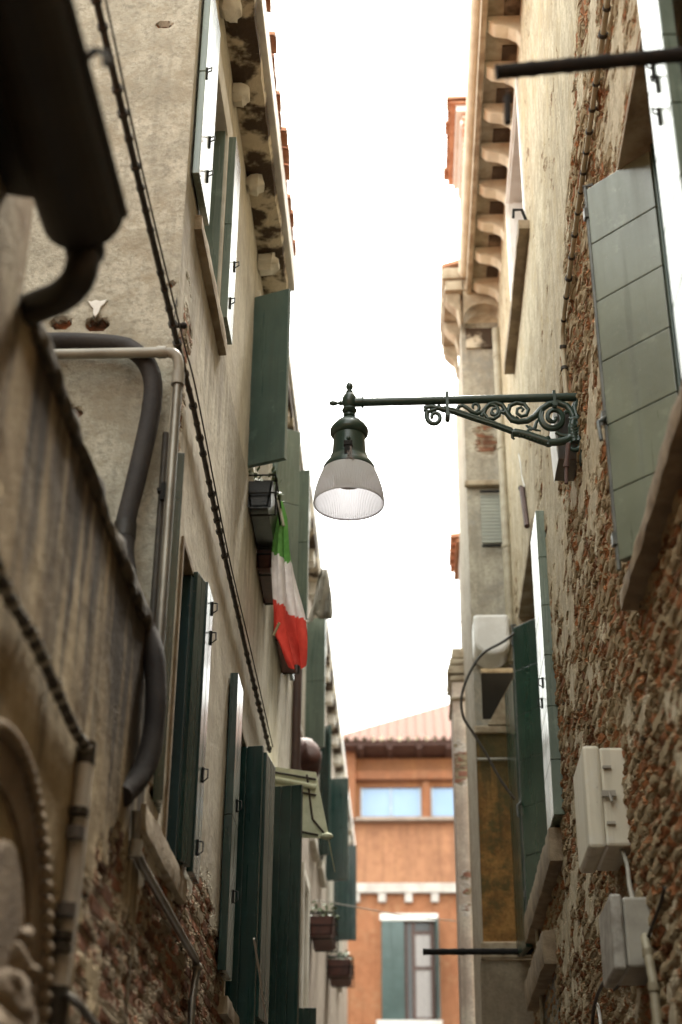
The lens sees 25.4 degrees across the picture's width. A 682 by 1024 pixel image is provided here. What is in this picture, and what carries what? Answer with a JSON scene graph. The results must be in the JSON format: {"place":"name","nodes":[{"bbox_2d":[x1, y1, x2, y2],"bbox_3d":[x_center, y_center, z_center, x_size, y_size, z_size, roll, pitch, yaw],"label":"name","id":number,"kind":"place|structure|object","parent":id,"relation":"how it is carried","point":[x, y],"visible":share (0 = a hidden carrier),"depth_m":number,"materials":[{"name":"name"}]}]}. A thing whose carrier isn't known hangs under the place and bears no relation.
{"place":"outdoors","nodes":[
{"label":"outdoors","id":0,"kind":"place"},
{"bbox_2d":[267,0,470,733],"label":"sky","id":1,"kind":"structure","parent":0,"point":[364,86],"materials":[{"name":"white"}]},
{"bbox_2d":[342,703,459,1023],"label":"orange house","id":2,"kind":"structure","parent":0,"point":[399,774],"depth_m":30.19,"materials":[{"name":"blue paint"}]},
{"bbox_2d":[361,788,420,816],"bbox_3d":[1.025,5.969,31.130,1.240,0.610,0.050,-1,-28,2],"label":"window","id":3,"kind":"structure","parent":2,"relation":"in","point":[375,802],"depth_m":31.14,"materials":[{"name":"blue glass"}]},
{"bbox_2d":[404,921,435,1019],"bbox_3d":[1.533,8.891,29.339,0.607,1.895,0.060,-1,-28,2],"label":"tall window","id":4,"kind":"structure","parent":2,"relation":"in","point":[420,991],"depth_m":29.32,"materials":[{"name":"grey glass"}]},
{"bbox_2d":[431,788,453,815],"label":"window","id":5,"kind":"structure","parent":2,"relation":"in","point":[441,798],"depth_m":31.09,"materials":[{"name":"blue glass"}]},
{"label":"ground","id":6,"kind":"structure","parent":0,"visible":0},
{"bbox_2d":[0,0,153,1023],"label":"plaster house","id":7,"kind":"structure","parent":6,"relation":"on","point":[71,574],"depth_m":4.10,"materials":[{"name":"beige paint"}]},
{"bbox_2d":[0,719,53,1023],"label":"stone niche","id":8,"kind":"object","parent":7,"relation":"attached to","point":[26,962],"visible":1,"depth_m":3.76,"materials":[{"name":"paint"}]},
{"bbox_2d":[0,558,92,751],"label":"cable","id":9,"kind":"object","parent":7,"relation":"attached to","point":[13,606],"visible":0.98,"depth_m":3.98,"materials":[{"name":"grey plastic"}]},
{"bbox_2d":[44,740,96,1023],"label":"white conduit","id":10,"kind":"object","parent":7,"relation":"attached to","point":[65,934],"visible":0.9,"depth_m":4.32,"materials":[{"name":"plastic"}]},
{"bbox_2d":[60,990,94,1023],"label":"loose wire","id":11,"kind":"object","parent":10,"relation":"attached to","point":[65,994],"visible":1,"depth_m":4.25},
{"bbox_2d":[69,993,96,1023],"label":"loose wire","id":12,"kind":"object","parent":10,"relation":"attached to","point":[81,1004],"visible":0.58,"depth_m":4.32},
{"bbox_2d":[47,332,166,806],"bbox_3d":[-1.341,0.189,6.069,1.424,2.215,0.367,-7,-29,14],"label":"lagged pipe","id":13,"kind":"object","parent":7,"relation":"attached to","point":[141,772],"visible":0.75,"depth_m":6.11,"materials":[{"name":"grey metal"}]},
{"bbox_2d":[54,346,184,648],"bbox_3d":[-1.410,0.095,6.108,1.493,1.757,0.117,-1,-28,2],"label":"drain pipe","id":14,"kind":"object","parent":7,"relation":"attached to","point":[166,490],"visible":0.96,"depth_m":6.27,"materials":[{"name":"grey plastic"}]},
{"bbox_2d":[150,432,168,624],"bbox_3d":[-0.745,0.285,6.076,0.028,1.400,0.028,-1,-28,2],"label":"pipe","id":15,"kind":"object","parent":7,"relation":"attached to","point":[158,531],"visible":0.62,"depth_m":6.17,"materials":[{"name":"grey metal"}]},
{"bbox_2d":[22,0,316,1023],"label":"old house","id":16,"kind":"structure","parent":6,"relation":"on","point":[222,814],"depth_m":7.71,"materials":[{"name":"beige paint"}]},
{"bbox_2d":[128,810,201,1023],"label":"sloping pipe","id":17,"kind":"object","parent":16,"relation":"attached to","point":[135,848],"visible":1,"depth_m":5.97,"materials":[{"name":"metal"}]},
{"bbox_2d":[140,536,193,903],"bbox_3d":[-0.830,0.780,6.445,0.287,1.516,1.128,-1,-28,2],"label":"window","id":18,"kind":"structure","parent":16,"relation":"in","point":[171,871],"depth_m":6.27,"materials":[{"name":"stone"}]},
{"bbox_2d":[90,0,272,752],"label":"clipped cable","id":19,"kind":"object","parent":16,"relation":"attached to","point":[123,112],"visible":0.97,"depth_m":6.37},
{"bbox_2d":[177,322,186,328],"bbox_3d":[-0.710,-0.816,6.632,0.079,0.038,0.031,-6,-29,12],"label":"iron hook","id":20,"kind":"object","parent":16,"relation":"attached to","point":[183,325],"visible":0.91,"depth_m":6.62,"materials":[{"name":"black metal"}]},
{"bbox_2d":[189,68,228,355],"bbox_3d":[-0.788,-1.742,8.142,0.303,1.447,1.099,-1,-28,2],"label":"window","id":21,"kind":"structure","parent":16,"relation":"in","point":[213,292],"depth_m":8.09,"materials":[{"name":"white stone"}]},
{"bbox_2d":[216,728,247,1023],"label":"window","id":22,"kind":"structure","parent":16,"relation":"in","point":[225,1009],"depth_m":8.04,"materials":[{"name":"stone"}]},
{"bbox_2d":[253,938,267,1023],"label":"white string","id":23,"kind":"object","parent":16,"relation":"hanging from","point":[259,974],"visible":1,"depth_m":7.71,"materials":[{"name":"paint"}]},
{"bbox_2d":[249,290,271,480],"bbox_3d":[-0.665,-0.551,10.725,0.271,1.512,1.340,-1,-28,2],"label":"window","id":24,"kind":"structure","parent":16,"relation":"in","point":[264,469],"depth_m":11.17,"materials":[{"name":"white stone"}]},
{"bbox_2d":[256,550,272,604],"bbox_3d":[-0.495,0.427,10.519,0.162,0.265,0.643,-1,-28,2],"label":"window box","id":25,"kind":"object","parent":16,"relation":"attached to","point":[263,561],"visible":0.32,"depth_m":10.27,"materials":[{"name":"brown wood"}]},
{"bbox_2d":[248,465,283,549],"bbox_3d":[-0.501,-0.042,10.034,0.234,0.396,0.680,-1,-28,2],"label":"window box","id":26,"kind":"object","parent":16,"relation":"attached to","point":[264,496],"visible":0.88,"depth_m":9.82,"materials":[{"name":"black metal"}]},
{"bbox_2d":[272,622,279,635],"bbox_3d":[-0.411,0.745,9.637,0.051,0.094,0.018,-1,-28,2],"label":"wooden peg","id":27,"kind":"object","parent":16,"relation":"attached to","point":[276,628],"visible":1,"depth_m":9.63,"materials":[{"name":"brown wood"}]},
{"bbox_2d":[255,471,307,668],"bbox_3d":[-0.405,0.363,9.971,0.389,1.413,0.089,1,-28,-1],"label":"flag","id":28,"kind":"object","parent":16,"relation":"attached to","point":[291,632],"visible":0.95,"depth_m":9.85,"materials":[{"name":"multicoloured fabric"}]},
{"bbox_2d":[273,622,299,674],"bbox_3d":[-0.421,0.906,11.955,0.205,0.531,0.884,-1,-28,2],"label":"window box","id":29,"kind":"object","parent":16,"relation":"attached to","point":[285,669],"visible":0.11,"depth_m":12.06,"materials":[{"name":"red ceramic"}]},
{"bbox_2d":[275,767,334,871],"bbox_3d":[-0.304,2.254,11.092,0.540,0.546,0.947,-1,-28,2],"label":"door canopy","id":30,"kind":"object","parent":16,"relation":"attached to","point":[314,824],"visible":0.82,"depth_m":10.72,"materials":[{"name":"beige fabric"}]},
{"bbox_2d":[306,569,332,623],"bbox_3d":[-0.247,0.785,13.826,0.365,0.639,0.324,-1,-28,2],"label":"folded awning","id":31,"kind":"object","parent":16,"relation":"attached to","point":[322,607],"visible":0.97,"depth_m":13.75,"materials":[{"name":"beige fabric"}]},
{"bbox_2d":[299,476,356,1023],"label":"house","id":32,"kind":"structure","parent":6,"relation":"on","point":[321,879],"depth_m":17.07,"materials":[{"name":"grey paint"}]},
{"bbox_2d":[301,620,306,737],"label":"window","id":33,"kind":"structure","parent":32,"relation":"in","point":[303,669],"depth_m":14.63,"materials":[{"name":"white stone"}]},
{"bbox_2d":[299,861,309,1008],"bbox_3d":[-0.445,4.251,14.257,0.262,1.703,0.900,-1,-28,2],"label":"window","id":34,"kind":"structure","parent":32,"relation":"in","point":[305,885],"depth_m":14.46,"materials":[{"name":"white stone"}]},
{"bbox_2d":[300,738,320,777],"bbox_3d":[-0.300,2.294,13.769,0.242,0.417,0.691,-1,-28,2],"label":"flower pot","id":35,"kind":"object","parent":32,"relation":"attached to","point":[310,761],"visible":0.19,"depth_m":13.55,"materials":[{"name":"red ceramic"}]},
{"bbox_2d":[309,748,319,861],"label":"window","id":36,"kind":"structure","parent":32,"relation":"in","point":[314,842],"depth_m":16.21,"materials":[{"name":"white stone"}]},
{"bbox_2d":[317,855,326,887],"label":"window","id":37,"kind":"structure","parent":32,"relation":"in","point":[321,866],"depth_m":17.50,"materials":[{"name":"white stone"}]},
{"bbox_2d":[309,900,339,951],"bbox_3d":[-0.177,4.286,15.700,0.322,0.409,0.753,-1,-28,2],"label":"window box","id":38,"kind":"object","parent":32,"relation":"attached to","point":[323,926],"visible":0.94,"depth_m":15.40,"materials":[{"name":"brown wood"}]},
{"bbox_2d":[327,881,333,915],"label":"window","id":39,"kind":"structure","parent":32,"relation":"in","point":[330,884],"depth_m":19.08,"materials":[{"name":"white stone"}]},
{"bbox_2d":[337,941,342,992],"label":"window","id":40,"kind":"structure","parent":32,"relation":"in","point":[340,944],"depth_m":21.99,"materials":[{"name":"white stone"}]},
{"bbox_2d":[327,950,354,987],"bbox_3d":[-0.005,5.744,19.112,0.380,0.387,0.754,-1,-28,2],"label":"window box","id":41,"kind":"object","parent":32,"relation":"attached to","point":[340,972],"visible":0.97,"depth_m":18.81,"materials":[{"name":"red ceramic"}]},
{"bbox_2d":[312,900,456,921],"bbox_3d":[0.636,4.332,16.387,2.098,0.101,0.144,12,-30,-20],"label":"clothes line","id":42,"kind":"object","parent":32,"relation":"attached to","point":[385,912],"visible":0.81,"depth_m":16.37,"materials":[{"name":"white fabric"}]},
{"bbox_2d":[446,533,512,1023],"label":"column house","id":43,"kind":"structure","parent":6,"relation":"on","point":[455,677],"depth_m":14.36,"materials":[{"name":"stone"}]},
{"bbox_2d":[440,259,535,1023],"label":"corner house","id":44,"kind":"structure","parent":6,"relation":"on","point":[468,323],"depth_m":13.21,"materials":[{"name":"grey paint"}]},
{"bbox_2d":[443,95,465,226],"bbox_3d":[1.673,-3.148,16.265,1.070,2.475,1.409,-1,-28,2],"label":"chimney","id":45,"kind":"object","parent":44,"relation":"on","point":[455,136],"visible":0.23,"depth_m":16.55,"materials":[{"name":"brick"}]},
{"bbox_2d":[458,0,681,1023],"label":"brick house","id":46,"kind":"structure","parent":6,"relation":"on","point":[592,562],"depth_m":7.80,"materials":[{"name":"stone"}]},
{"bbox_2d":[313,382,581,520],"bbox_3d":[0.587,-0.383,8.116,1.463,0.762,0.375,-1,-28,2],"label":"street lamp","id":47,"kind":"object","parent":46,"relation":"attached to","point":[348,487],"visible":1,"depth_m":8.13,"materials":[{"name":"metal"}]},
{"bbox_2d":[423,948,533,954],"bbox_3d":[1.060,3.350,11.548,0.870,0.055,0.055,-1,-28,2],"label":"iron bar","id":48,"kind":"object","parent":46,"relation":"attached to","point":[480,951],"visible":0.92,"depth_m":11.53,"materials":[{"name":"black metal"}]},
{"bbox_2d":[460,632,515,799],"bbox_3d":[1.175,1.595,11.967,0.467,1.400,0.022,-1,-28,2],"label":"black hose","id":49,"kind":"object","parent":46,"relation":"attached to","point":[466,722],"visible":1,"depth_m":11.98,"materials":[{"name":"black rubber"}]},
{"bbox_2d":[505,78,525,297],"bbox_3d":[1.541,-2.361,12.131,0.305,1.564,1.520,-1,-28,2],"label":"window","id":50,"kind":"structure","parent":46,"relation":"in","point":[515,177],"depth_m":12.71,"materials":[{"name":"white paint"}]},
{"bbox_2d":[518,453,529,527],"bbox_3d":[1.400,-0.181,11.700,0.054,0.952,0.570,-1,-28,2],"label":"shutter weight","id":51,"kind":"object","parent":46,"relation":"hanging from","point":[521,488],"visible":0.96,"depth_m":11.48,"materials":[{"name":"metal"}]},
{"bbox_2d":[518,524,534,625],"bbox_3d":[1.565,1.499,11.235,0.288,2.388,1.758,-1,-28,2],"label":"window","id":52,"kind":"structure","parent":46,"relation":"in","point":[526,612],"depth_m":12.14,"materials":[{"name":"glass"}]},
{"bbox_2d":[535,929,544,1023],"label":"sill pipe","id":53,"kind":"object","parent":46,"relation":"attached to","point":[541,997],"visible":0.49,"depth_m":10.52,"materials":[{"name":"grey metal"}]},
{"bbox_2d":[549,411,577,483],"bbox_3d":[1.235,-0.296,8.206,0.149,0.544,0.426,-1,-28,2],"label":"feed box","id":54,"kind":"object","parent":46,"relation":"attached to","point":[564,462],"visible":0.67,"depth_m":8.23,"materials":[{"name":"brown metal"}]},
{"bbox_2d":[564,878,570,1000],"bbox_3d":[1.342,2.518,8.964,0.008,0.712,0.110,-1,-28,2],"label":"hanging string","id":55,"kind":"object","parent":46,"relation":"hanging from","point":[568,935],"visible":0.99,"depth_m":8.91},
{"bbox_2d":[560,0,610,403],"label":"clipped conduit","id":56,"kind":"object","parent":46,"relation":"attached to","point":[603,32],"visible":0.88,"depth_m":7.65,"materials":[{"name":"grey plastic"}]},
{"bbox_2d":[495,46,681,80],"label":"iron bar","id":57,"kind":"object","parent":46,"relation":"attached to","point":[604,61],"visible":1,"depth_m":4.52,"materials":[{"name":"black metal"}]},
{"bbox_2d":[504,77,511,125],"bbox_3d":[0.491,-1.224,4.486,0.026,0.195,0.023,10,-30,-17],"label":"hanging peg","id":58,"kind":"object","parent":57,"relation":"hanging from","point":[507,109],"visible":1,"depth_m":4.46,"materials":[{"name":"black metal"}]},
{"bbox_2d":[591,981,603,1023],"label":"loose cable","id":59,"kind":"object","parent":46,"relation":"attached to","point":[600,988],"visible":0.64,"depth_m":7.43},
{"bbox_2d":[596,1003,601,1023],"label":"loose cable","id":60,"kind":"object","parent":46,"relation":"attached to","point":[599,1013],"visible":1,"depth_m":7.36,"materials":[{"name":"white paint"}]},
{"bbox_2d":[573,746,630,872],"bbox_3d":[1.174,1.330,6.780,0.200,0.461,0.467,-1,-28,2],"label":"meter box","id":61,"kind":"object","parent":46,"relation":"attached to","point":[602,825],"visible":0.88,"depth_m":6.63,"materials":[{"name":"beige plastic"}]},
{"bbox_2d":[599,849,657,988],"bbox_3d":[1.164,1.629,6.248,0.185,0.616,0.566,-1,-28,2],"label":"junction box","id":62,"kind":"object","parent":46,"relation":"attached to","point":[623,925],"visible":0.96,"depth_m":5.96,"materials":[{"name":"grey plastic"}]},
{"bbox_2d":[613,886,666,990],"bbox_3d":[1.212,1.785,6.201,0.014,0.104,1.624,-1,-28,2],"label":"loose cable","id":63,"kind":"object","parent":46,"relation":"attached to","point":[655,915],"visible":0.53,"depth_m":5.69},
{"bbox_2d":[616,0,681,170],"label":"window","id":64,"kind":"structure","parent":46,"relation":"in","point":[637,138],"depth_m":6.28,"materials":[{"name":"stone"}]},
{"bbox_2d":[641,932,662,1023],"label":"riser pipe","id":65,"kind":"object","parent":46,"relation":"attached to","point":[653,983],"visible":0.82,"depth_m":5.74,"materials":[{"name":"grey plastic"}]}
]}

